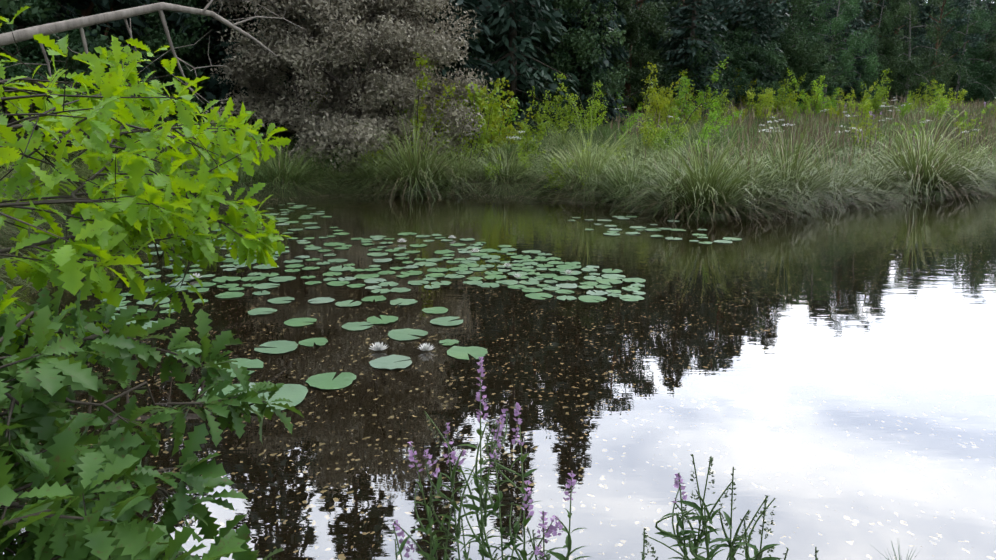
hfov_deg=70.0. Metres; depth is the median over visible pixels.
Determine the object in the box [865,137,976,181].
grass patch
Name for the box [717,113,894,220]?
tussock grass
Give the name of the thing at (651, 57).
tree
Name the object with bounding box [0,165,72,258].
tussock grass
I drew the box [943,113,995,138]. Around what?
grass patch
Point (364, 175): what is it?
tussock grass
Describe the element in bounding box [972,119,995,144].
grass patch
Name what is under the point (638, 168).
grass patch
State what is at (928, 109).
tussock grass
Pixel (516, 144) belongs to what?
umbel plant
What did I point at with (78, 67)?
tree
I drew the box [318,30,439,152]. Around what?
sapling bush
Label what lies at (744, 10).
spruce tree
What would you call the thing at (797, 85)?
sapling bush
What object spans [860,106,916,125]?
grass patch
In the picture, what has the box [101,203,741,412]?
lily pads
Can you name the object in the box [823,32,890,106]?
tree
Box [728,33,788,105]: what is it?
tree
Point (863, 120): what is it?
sapling bush
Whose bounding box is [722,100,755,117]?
grass patch
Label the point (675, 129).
grass patch
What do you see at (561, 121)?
sapling bush
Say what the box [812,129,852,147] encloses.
tussock grass
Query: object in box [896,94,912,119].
sapling bush
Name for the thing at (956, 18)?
birch tree
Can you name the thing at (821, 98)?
sapling bush
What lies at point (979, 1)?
pine tree
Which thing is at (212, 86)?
tall tree
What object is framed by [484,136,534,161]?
tussock grass
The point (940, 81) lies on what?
tree
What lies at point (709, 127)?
sapling bush
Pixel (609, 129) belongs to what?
grass patch
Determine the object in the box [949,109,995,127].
grass patch
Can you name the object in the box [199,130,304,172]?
grass patch
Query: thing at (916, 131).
sapling bush
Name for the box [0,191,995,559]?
pond water
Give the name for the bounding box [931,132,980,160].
grass patch
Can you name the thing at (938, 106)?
sapling bush
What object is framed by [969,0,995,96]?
spruce tree
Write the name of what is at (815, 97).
sapling bush
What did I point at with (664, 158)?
tussock grass
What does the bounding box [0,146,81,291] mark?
tussock grass
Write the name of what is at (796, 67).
tree
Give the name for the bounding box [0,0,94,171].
tree
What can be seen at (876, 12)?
pine tree
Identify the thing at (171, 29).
spruce tree
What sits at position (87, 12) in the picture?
pine tree
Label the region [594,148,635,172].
tussock grass
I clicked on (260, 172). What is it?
grass patch
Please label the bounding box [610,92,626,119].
sapling bush
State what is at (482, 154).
grass patch
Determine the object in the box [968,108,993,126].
grass patch
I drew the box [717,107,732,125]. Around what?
sapling bush
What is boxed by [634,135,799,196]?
grass patch
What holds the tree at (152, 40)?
on the ground at (348, 187)
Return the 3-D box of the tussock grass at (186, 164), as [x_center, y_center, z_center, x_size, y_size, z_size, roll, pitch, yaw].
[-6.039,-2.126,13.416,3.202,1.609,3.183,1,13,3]
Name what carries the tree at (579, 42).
on the ground at (348, 187)
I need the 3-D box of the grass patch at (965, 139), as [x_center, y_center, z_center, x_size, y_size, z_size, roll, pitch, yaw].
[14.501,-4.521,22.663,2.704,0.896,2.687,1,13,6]
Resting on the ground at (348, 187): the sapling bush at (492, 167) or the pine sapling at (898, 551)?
the sapling bush at (492, 167)
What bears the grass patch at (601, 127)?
on the ground at (348, 187)
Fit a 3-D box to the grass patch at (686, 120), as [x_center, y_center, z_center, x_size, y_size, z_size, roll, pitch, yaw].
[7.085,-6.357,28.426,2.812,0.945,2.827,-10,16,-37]
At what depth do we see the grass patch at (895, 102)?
40.38 m
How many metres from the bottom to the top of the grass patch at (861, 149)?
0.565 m
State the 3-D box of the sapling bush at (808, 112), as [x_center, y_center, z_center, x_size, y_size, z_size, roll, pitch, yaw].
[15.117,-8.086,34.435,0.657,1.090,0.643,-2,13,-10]
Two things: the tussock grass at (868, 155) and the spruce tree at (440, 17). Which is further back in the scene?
the spruce tree at (440, 17)
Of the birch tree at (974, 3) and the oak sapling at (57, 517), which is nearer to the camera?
the oak sapling at (57, 517)
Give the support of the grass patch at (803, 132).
on the ground at (348, 187)
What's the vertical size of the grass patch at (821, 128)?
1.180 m
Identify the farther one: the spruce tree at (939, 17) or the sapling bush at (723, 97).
the spruce tree at (939, 17)
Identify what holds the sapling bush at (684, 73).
on the ground at (348, 187)
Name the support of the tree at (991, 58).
on the ground at (348, 187)
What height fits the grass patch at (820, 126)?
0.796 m
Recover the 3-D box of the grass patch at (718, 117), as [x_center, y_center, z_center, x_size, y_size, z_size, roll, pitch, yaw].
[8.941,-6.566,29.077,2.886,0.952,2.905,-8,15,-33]
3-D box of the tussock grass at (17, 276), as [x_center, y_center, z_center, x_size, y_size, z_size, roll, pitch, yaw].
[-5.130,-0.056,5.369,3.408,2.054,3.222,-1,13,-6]
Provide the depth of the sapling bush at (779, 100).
34.05 m
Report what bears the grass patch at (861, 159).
on the ground at (348, 187)
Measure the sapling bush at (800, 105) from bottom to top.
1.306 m
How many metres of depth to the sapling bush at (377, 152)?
16.87 m
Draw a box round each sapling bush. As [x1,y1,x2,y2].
[0,106,16,176]
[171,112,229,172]
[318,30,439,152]
[355,123,387,174]
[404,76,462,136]
[410,52,509,152]
[433,81,508,165]
[473,90,533,151]
[480,94,521,140]
[483,154,504,182]
[516,141,531,173]
[517,119,549,159]
[527,71,580,139]
[543,158,573,191]
[551,96,574,118]
[570,82,608,136]
[578,166,589,188]
[599,138,626,164]
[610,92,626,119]
[618,103,643,143]
[628,90,659,117]
[637,103,664,154]
[641,62,680,128]
[641,84,673,124]
[647,107,687,156]
[663,69,697,117]
[673,57,728,126]
[681,93,704,125]
[687,89,723,123]
[695,99,742,151]
[704,89,733,121]
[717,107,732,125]
[727,106,747,124]
[733,68,756,110]
[745,88,776,121]
[747,89,772,114]
[756,80,793,114]
[767,85,787,116]
[772,73,805,97]
[772,79,800,116]
[776,105,799,124]
[787,68,827,111]
[794,97,804,114]
[801,83,822,114]
[803,88,826,114]
[803,101,815,118]
[811,90,836,114]
[818,87,840,115]
[825,98,845,123]
[836,79,878,111]
[839,93,851,113]
[848,99,873,124]
[849,112,880,137]
[849,123,881,148]
[858,68,892,114]
[859,115,879,138]
[867,127,885,146]
[893,118,925,140]
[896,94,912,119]
[907,85,931,106]
[907,98,919,111]
[915,79,944,107]
[920,76,944,98]
[926,84,953,122]
[947,88,967,106]
[953,102,990,129]
[953,119,982,140]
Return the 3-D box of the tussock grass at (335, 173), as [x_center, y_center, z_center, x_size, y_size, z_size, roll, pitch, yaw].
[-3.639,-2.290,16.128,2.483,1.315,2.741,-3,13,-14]
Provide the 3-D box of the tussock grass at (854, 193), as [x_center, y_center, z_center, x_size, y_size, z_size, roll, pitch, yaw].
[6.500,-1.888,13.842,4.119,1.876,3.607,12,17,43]
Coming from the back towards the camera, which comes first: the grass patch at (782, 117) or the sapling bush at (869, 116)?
the grass patch at (782, 117)
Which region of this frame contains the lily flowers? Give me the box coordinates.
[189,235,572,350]
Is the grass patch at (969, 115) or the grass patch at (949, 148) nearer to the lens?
the grass patch at (949, 148)
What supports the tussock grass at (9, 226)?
on the ground at (348, 187)
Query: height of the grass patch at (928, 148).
1.132 m
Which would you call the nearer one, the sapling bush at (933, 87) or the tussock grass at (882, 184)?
the tussock grass at (882, 184)
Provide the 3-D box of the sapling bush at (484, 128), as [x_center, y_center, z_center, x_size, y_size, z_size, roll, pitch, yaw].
[-0.565,-4.036,18.848,1.648,2.421,2.235,-7,14,-29]
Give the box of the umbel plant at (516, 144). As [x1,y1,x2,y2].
[509,131,524,161]
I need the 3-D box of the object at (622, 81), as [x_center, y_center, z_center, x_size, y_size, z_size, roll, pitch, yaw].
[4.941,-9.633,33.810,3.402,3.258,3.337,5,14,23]
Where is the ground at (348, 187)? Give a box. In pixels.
[0,83,995,234]
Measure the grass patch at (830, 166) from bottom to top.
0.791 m
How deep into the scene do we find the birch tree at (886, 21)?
46.26 m
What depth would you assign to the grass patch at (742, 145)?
15.92 m
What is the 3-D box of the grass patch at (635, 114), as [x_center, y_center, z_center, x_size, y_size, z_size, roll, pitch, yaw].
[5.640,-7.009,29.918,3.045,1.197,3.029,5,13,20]
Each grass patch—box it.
[53,147,162,170]
[144,161,304,186]
[198,150,319,172]
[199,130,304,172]
[238,136,297,153]
[238,162,329,180]
[277,145,364,173]
[382,149,455,171]
[397,150,501,175]
[421,141,519,165]
[457,159,547,185]
[474,133,579,155]
[481,144,584,165]
[497,156,560,174]
[504,118,570,132]
[515,134,551,146]
[535,148,601,160]
[538,139,628,153]
[538,153,657,175]
[540,121,627,142]
[551,122,610,138]
[567,132,618,145]
[574,157,692,190]
[577,125,634,133]
[588,117,696,157]
[588,127,643,139]
[593,114,647,131]
[602,103,655,124]
[604,116,677,152]
[610,145,706,165]
[615,113,668,127]
[624,154,714,174]
[627,121,698,132]
[629,108,724,145]
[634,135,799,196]
[640,121,700,142]
[640,140,752,159]
[669,110,698,125]
[671,136,735,151]
[676,103,705,125]
[677,108,780,145]
[679,120,746,135]
[680,99,749,124]
[681,115,767,150]
[685,121,739,134]
[693,109,749,125]
[696,110,757,128]
[700,112,785,138]
[706,128,827,177]
[714,152,790,165]
[716,138,786,155]
[718,103,773,125]
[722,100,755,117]
[733,124,847,168]
[741,107,787,127]
[742,123,853,165]
[745,108,810,135]
[750,119,834,149]
[759,106,817,126]
[761,116,820,144]
[763,120,873,156]
[765,146,877,179]
[769,112,848,142]
[772,106,817,121]
[778,106,855,133]
[784,119,841,136]
[798,113,853,136]
[798,121,920,165]
[813,111,872,125]
[814,145,931,173]
[816,100,854,120]
[816,121,916,151]
[817,142,895,158]
[828,106,894,134]
[837,113,916,146]
[838,111,901,128]
[845,126,894,141]
[857,97,896,112]
[857,108,911,123]
[859,105,914,119]
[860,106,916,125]
[861,116,920,137]
[864,133,992,171]
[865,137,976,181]
[879,102,920,116]
[879,120,933,133]
[881,93,922,113]
[884,108,945,132]
[886,122,941,139]
[891,130,957,151]
[894,125,959,144]
[896,114,957,134]
[897,108,957,129]
[897,128,995,170]
[899,116,983,144]
[914,126,995,150]
[921,100,971,112]
[923,128,995,156]
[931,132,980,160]
[933,102,986,116]
[934,130,995,161]
[937,112,995,129]
[937,126,992,144]
[943,107,981,122]
[943,108,992,122]
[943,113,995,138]
[944,100,994,119]
[944,116,994,136]
[946,102,994,112]
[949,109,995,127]
[958,124,995,149]
[967,110,995,131]
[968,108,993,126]
[970,139,995,172]
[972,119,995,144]
[976,100,991,114]
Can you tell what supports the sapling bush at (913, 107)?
on the ground at (348, 187)
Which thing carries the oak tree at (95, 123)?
on the ground at (348, 187)
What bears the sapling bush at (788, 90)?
on the ground at (348, 187)
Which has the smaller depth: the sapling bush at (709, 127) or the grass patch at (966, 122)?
the sapling bush at (709, 127)
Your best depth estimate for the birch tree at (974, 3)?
53.97 m
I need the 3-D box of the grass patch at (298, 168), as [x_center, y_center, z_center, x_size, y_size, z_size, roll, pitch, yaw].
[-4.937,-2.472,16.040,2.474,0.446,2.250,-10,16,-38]
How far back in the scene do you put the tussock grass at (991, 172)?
16.45 m
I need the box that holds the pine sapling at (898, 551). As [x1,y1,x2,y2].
[872,538,916,559]
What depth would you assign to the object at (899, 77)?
50.09 m
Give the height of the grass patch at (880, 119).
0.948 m
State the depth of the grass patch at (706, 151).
18.88 m
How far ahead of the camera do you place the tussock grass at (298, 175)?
14.89 m
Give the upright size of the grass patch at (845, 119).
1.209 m
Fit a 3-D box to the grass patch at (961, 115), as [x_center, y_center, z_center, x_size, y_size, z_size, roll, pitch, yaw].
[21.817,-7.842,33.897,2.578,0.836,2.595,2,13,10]
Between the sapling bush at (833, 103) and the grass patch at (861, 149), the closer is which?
the grass patch at (861, 149)
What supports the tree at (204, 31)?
on the ground at (348, 187)
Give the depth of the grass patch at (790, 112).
31.85 m
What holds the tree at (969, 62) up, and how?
on the ground at (348, 187)
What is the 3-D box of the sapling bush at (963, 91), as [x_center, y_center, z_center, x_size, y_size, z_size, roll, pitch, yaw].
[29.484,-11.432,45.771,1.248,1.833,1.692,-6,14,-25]
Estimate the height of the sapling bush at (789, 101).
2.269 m
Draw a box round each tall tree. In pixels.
[2,0,167,159]
[159,0,311,150]
[277,4,399,144]
[398,0,500,132]
[455,0,583,138]
[526,0,625,126]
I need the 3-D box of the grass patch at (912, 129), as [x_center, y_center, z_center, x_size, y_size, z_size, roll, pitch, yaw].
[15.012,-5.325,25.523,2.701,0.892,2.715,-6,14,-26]
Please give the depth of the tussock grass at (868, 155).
16.86 m
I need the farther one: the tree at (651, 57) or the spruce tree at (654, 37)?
the spruce tree at (654, 37)
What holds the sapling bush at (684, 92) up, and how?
on the ground at (348, 187)
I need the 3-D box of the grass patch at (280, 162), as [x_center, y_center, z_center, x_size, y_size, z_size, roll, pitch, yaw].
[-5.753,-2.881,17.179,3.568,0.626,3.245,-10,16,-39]
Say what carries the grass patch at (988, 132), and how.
on the ground at (348, 187)
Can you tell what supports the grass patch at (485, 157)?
on the ground at (348, 187)
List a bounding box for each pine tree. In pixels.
[78,0,151,70]
[611,0,668,110]
[646,0,745,70]
[682,0,791,41]
[826,0,914,62]
[856,0,905,37]
[858,0,935,99]
[904,0,985,99]
[948,0,986,33]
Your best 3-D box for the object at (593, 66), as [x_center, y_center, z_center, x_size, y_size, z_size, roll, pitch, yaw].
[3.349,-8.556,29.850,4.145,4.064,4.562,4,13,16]
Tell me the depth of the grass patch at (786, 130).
23.66 m
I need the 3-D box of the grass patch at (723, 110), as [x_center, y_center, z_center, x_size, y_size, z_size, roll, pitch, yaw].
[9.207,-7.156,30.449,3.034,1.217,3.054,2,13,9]
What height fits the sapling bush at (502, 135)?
1.950 m
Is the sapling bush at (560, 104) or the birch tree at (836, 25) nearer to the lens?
the sapling bush at (560, 104)
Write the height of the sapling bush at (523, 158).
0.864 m
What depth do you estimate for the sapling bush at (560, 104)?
28.09 m
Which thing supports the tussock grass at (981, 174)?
on the ground at (348, 187)
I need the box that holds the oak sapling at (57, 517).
[0,283,303,559]
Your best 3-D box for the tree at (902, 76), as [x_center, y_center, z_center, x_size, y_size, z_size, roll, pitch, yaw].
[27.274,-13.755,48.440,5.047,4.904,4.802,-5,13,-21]
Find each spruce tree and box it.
[156,4,220,120]
[167,0,286,136]
[405,10,460,106]
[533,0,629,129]
[618,0,645,85]
[635,0,679,100]
[646,0,734,115]
[725,0,788,111]
[768,0,825,52]
[806,1,836,68]
[818,0,840,45]
[820,0,872,105]
[886,0,930,104]
[927,5,954,45]
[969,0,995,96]
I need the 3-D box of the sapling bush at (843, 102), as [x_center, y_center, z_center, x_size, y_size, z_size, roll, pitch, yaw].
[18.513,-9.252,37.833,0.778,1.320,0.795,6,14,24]
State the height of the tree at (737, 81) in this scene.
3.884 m
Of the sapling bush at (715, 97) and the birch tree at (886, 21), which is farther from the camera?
the birch tree at (886, 21)
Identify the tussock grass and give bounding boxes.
[0,137,85,246]
[0,142,112,222]
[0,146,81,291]
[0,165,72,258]
[0,212,45,303]
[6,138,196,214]
[109,132,255,205]
[210,155,297,200]
[213,135,352,199]
[294,74,511,202]
[306,152,368,194]
[336,140,403,194]
[403,138,510,194]
[434,123,548,198]
[473,90,677,207]
[480,142,517,164]
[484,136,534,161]
[512,149,573,194]
[532,118,620,168]
[534,133,708,213]
[535,118,597,151]
[572,140,617,160]
[594,112,835,225]
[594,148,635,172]
[599,131,767,224]
[606,129,666,160]
[625,127,695,169]
[649,104,863,223]
[651,120,755,168]
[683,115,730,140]
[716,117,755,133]
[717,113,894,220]
[757,136,948,211]
[803,78,995,203]
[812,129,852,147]
[833,150,934,202]
[844,148,898,172]
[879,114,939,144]
[880,128,914,152]
[901,129,970,154]
[905,103,927,119]
[908,101,953,124]
[908,126,995,196]
[975,158,995,188]
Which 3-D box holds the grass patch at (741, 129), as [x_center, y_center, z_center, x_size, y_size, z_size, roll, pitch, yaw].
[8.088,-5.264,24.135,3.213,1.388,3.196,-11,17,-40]
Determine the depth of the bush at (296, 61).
17.22 m
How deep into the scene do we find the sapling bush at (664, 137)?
18.08 m
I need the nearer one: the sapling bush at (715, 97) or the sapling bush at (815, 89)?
the sapling bush at (715, 97)
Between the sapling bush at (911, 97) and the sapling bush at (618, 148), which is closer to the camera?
the sapling bush at (618, 148)
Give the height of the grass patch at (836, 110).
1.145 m
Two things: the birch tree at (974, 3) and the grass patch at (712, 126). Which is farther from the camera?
the birch tree at (974, 3)
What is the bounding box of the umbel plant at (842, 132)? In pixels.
[835,125,849,153]
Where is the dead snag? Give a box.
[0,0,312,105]
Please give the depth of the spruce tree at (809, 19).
43.26 m
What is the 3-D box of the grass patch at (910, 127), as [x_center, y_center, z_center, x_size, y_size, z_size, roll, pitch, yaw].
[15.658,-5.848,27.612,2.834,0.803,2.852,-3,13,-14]
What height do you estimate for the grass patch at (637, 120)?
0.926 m
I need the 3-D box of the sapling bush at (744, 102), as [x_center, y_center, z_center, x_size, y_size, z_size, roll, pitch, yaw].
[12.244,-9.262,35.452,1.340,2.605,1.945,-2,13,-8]
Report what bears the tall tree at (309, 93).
on the ground at (348, 187)
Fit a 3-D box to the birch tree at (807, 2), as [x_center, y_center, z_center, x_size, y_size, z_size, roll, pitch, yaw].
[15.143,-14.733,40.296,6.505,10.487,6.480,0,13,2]
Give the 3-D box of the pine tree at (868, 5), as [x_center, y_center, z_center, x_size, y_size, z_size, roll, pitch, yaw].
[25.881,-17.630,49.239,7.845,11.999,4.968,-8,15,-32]
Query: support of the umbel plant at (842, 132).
on the ground at (348, 187)
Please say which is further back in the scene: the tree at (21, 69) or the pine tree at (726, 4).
the pine tree at (726, 4)
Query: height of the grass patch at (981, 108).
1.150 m
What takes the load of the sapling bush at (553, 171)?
on the ground at (348, 187)
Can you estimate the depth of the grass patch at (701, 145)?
20.66 m
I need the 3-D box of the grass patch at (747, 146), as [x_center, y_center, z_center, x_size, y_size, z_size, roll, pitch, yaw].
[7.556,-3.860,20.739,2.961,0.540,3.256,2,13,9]
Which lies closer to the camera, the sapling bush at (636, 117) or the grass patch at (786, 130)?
the sapling bush at (636, 117)
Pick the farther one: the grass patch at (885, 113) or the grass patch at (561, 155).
the grass patch at (885, 113)
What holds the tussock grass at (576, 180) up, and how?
on the ground at (348, 187)
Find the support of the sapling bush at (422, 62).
on the ground at (348, 187)
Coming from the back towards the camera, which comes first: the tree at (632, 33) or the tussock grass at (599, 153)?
the tree at (632, 33)
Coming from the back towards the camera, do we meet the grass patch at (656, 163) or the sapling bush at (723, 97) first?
the sapling bush at (723, 97)
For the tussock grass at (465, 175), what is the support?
on the ground at (348, 187)
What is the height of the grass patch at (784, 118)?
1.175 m
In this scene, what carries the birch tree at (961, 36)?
on the ground at (348, 187)
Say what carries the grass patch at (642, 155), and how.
on the ground at (348, 187)
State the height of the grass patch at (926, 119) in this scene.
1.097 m
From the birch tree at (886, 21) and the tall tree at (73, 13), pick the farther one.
the birch tree at (886, 21)
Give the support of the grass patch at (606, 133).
on the ground at (348, 187)
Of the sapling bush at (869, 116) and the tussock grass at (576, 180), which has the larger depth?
the sapling bush at (869, 116)
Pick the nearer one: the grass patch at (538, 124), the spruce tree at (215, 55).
the spruce tree at (215, 55)
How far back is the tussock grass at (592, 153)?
16.69 m
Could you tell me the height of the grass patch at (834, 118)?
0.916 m
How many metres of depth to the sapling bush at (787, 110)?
30.59 m
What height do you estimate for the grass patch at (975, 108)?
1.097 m
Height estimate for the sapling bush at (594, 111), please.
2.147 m
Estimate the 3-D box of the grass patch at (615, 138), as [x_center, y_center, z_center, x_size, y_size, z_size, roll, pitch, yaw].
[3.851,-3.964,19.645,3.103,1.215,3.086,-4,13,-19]
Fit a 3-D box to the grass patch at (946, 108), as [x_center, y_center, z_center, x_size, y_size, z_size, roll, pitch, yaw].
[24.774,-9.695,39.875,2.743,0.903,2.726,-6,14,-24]
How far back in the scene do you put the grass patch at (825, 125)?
27.30 m
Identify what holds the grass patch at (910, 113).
on the ground at (348, 187)
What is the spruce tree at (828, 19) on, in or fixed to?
on the ground at (348, 187)
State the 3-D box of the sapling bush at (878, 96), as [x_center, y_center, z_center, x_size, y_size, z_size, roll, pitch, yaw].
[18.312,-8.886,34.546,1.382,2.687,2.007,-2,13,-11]
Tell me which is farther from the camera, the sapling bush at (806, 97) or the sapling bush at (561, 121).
the sapling bush at (806, 97)
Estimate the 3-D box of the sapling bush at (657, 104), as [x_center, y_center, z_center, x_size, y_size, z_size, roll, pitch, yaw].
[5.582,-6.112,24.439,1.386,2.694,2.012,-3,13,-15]
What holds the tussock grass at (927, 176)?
on the ground at (348, 187)
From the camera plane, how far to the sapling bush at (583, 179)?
14.33 m
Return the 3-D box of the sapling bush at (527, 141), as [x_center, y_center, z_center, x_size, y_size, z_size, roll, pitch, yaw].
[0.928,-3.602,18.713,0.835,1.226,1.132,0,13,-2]
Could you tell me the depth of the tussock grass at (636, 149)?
18.53 m
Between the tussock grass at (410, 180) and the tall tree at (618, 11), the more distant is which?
the tall tree at (618, 11)
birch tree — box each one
[718,0,837,91]
[786,0,881,104]
[847,0,918,96]
[875,0,972,103]
[924,2,977,60]
[924,7,960,95]
[927,1,977,43]
[932,0,995,102]
[940,0,995,99]
[957,9,995,101]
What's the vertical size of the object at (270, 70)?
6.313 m
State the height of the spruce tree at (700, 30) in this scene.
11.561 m
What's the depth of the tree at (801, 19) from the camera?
39.61 m
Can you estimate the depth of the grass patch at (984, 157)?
17.89 m
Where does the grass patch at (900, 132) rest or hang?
on the ground at (348, 187)
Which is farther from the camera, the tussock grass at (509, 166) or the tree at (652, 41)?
the tree at (652, 41)
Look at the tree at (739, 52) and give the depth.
35.17 m
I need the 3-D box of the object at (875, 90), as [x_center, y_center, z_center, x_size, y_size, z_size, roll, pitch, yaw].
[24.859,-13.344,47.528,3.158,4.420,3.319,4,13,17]
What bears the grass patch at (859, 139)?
on the ground at (348, 187)
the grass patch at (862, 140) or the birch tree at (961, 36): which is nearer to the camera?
the grass patch at (862, 140)
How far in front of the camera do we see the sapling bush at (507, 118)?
21.37 m
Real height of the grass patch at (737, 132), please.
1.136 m
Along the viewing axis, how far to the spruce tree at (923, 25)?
52.22 m
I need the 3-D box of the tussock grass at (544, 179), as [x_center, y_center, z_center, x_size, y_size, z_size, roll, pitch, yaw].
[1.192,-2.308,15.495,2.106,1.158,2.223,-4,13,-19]
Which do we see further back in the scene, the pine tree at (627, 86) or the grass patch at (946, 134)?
the pine tree at (627, 86)
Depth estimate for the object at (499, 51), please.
27.43 m
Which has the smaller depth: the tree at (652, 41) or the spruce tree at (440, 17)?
the spruce tree at (440, 17)
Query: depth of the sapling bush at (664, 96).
29.55 m
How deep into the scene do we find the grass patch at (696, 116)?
30.66 m
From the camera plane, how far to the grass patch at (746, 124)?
25.99 m
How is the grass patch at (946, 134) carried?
on the ground at (348, 187)
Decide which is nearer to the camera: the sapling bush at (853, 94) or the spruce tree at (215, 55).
the spruce tree at (215, 55)
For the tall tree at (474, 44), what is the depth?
23.39 m
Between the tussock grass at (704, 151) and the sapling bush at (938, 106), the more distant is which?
the sapling bush at (938, 106)
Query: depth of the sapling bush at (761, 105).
31.61 m
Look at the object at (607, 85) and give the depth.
28.50 m
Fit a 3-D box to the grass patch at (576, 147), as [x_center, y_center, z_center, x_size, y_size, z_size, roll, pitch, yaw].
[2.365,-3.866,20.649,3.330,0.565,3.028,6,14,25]
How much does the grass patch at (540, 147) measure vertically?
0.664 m
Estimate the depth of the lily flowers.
4.83 m
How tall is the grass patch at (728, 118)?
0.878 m
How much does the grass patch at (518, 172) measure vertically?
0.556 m
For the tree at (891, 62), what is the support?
on the ground at (348, 187)
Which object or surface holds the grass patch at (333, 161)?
on the ground at (348, 187)
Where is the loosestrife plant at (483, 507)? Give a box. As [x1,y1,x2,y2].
[391,357,818,559]
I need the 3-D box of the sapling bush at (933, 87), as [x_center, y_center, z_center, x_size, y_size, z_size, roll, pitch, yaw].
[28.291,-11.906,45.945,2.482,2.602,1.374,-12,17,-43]
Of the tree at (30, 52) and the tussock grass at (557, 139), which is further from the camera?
the tussock grass at (557, 139)
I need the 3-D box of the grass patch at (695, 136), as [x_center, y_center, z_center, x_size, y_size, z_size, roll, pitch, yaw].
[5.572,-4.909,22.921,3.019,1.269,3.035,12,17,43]
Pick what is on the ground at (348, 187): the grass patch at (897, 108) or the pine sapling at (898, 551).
the grass patch at (897, 108)
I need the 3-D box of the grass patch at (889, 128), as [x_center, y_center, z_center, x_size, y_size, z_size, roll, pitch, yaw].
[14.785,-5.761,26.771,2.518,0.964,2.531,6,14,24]
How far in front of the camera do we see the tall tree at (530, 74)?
25.18 m
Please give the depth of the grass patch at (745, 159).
16.47 m
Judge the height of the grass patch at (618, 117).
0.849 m
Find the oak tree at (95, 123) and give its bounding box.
[0,6,291,394]
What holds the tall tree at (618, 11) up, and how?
on the ground at (348, 187)
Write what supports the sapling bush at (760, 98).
on the ground at (348, 187)
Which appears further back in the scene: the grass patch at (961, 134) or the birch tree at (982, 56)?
the birch tree at (982, 56)
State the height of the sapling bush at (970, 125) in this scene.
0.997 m
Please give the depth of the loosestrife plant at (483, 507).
1.81 m
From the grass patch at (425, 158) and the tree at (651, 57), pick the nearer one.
the grass patch at (425, 158)
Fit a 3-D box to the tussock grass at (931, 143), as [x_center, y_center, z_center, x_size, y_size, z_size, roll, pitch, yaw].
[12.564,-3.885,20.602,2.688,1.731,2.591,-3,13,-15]
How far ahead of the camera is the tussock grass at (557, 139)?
21.02 m
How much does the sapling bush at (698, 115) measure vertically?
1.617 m
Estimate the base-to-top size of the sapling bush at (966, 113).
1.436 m
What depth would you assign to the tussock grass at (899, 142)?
21.63 m
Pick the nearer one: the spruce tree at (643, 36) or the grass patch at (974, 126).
the grass patch at (974, 126)
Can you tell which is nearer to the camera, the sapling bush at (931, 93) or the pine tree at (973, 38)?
the sapling bush at (931, 93)
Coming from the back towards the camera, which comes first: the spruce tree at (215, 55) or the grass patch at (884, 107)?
the grass patch at (884, 107)
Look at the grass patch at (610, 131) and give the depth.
23.83 m
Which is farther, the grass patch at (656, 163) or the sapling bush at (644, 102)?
the sapling bush at (644, 102)
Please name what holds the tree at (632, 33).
on the ground at (348, 187)
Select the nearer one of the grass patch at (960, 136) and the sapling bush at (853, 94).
the grass patch at (960, 136)

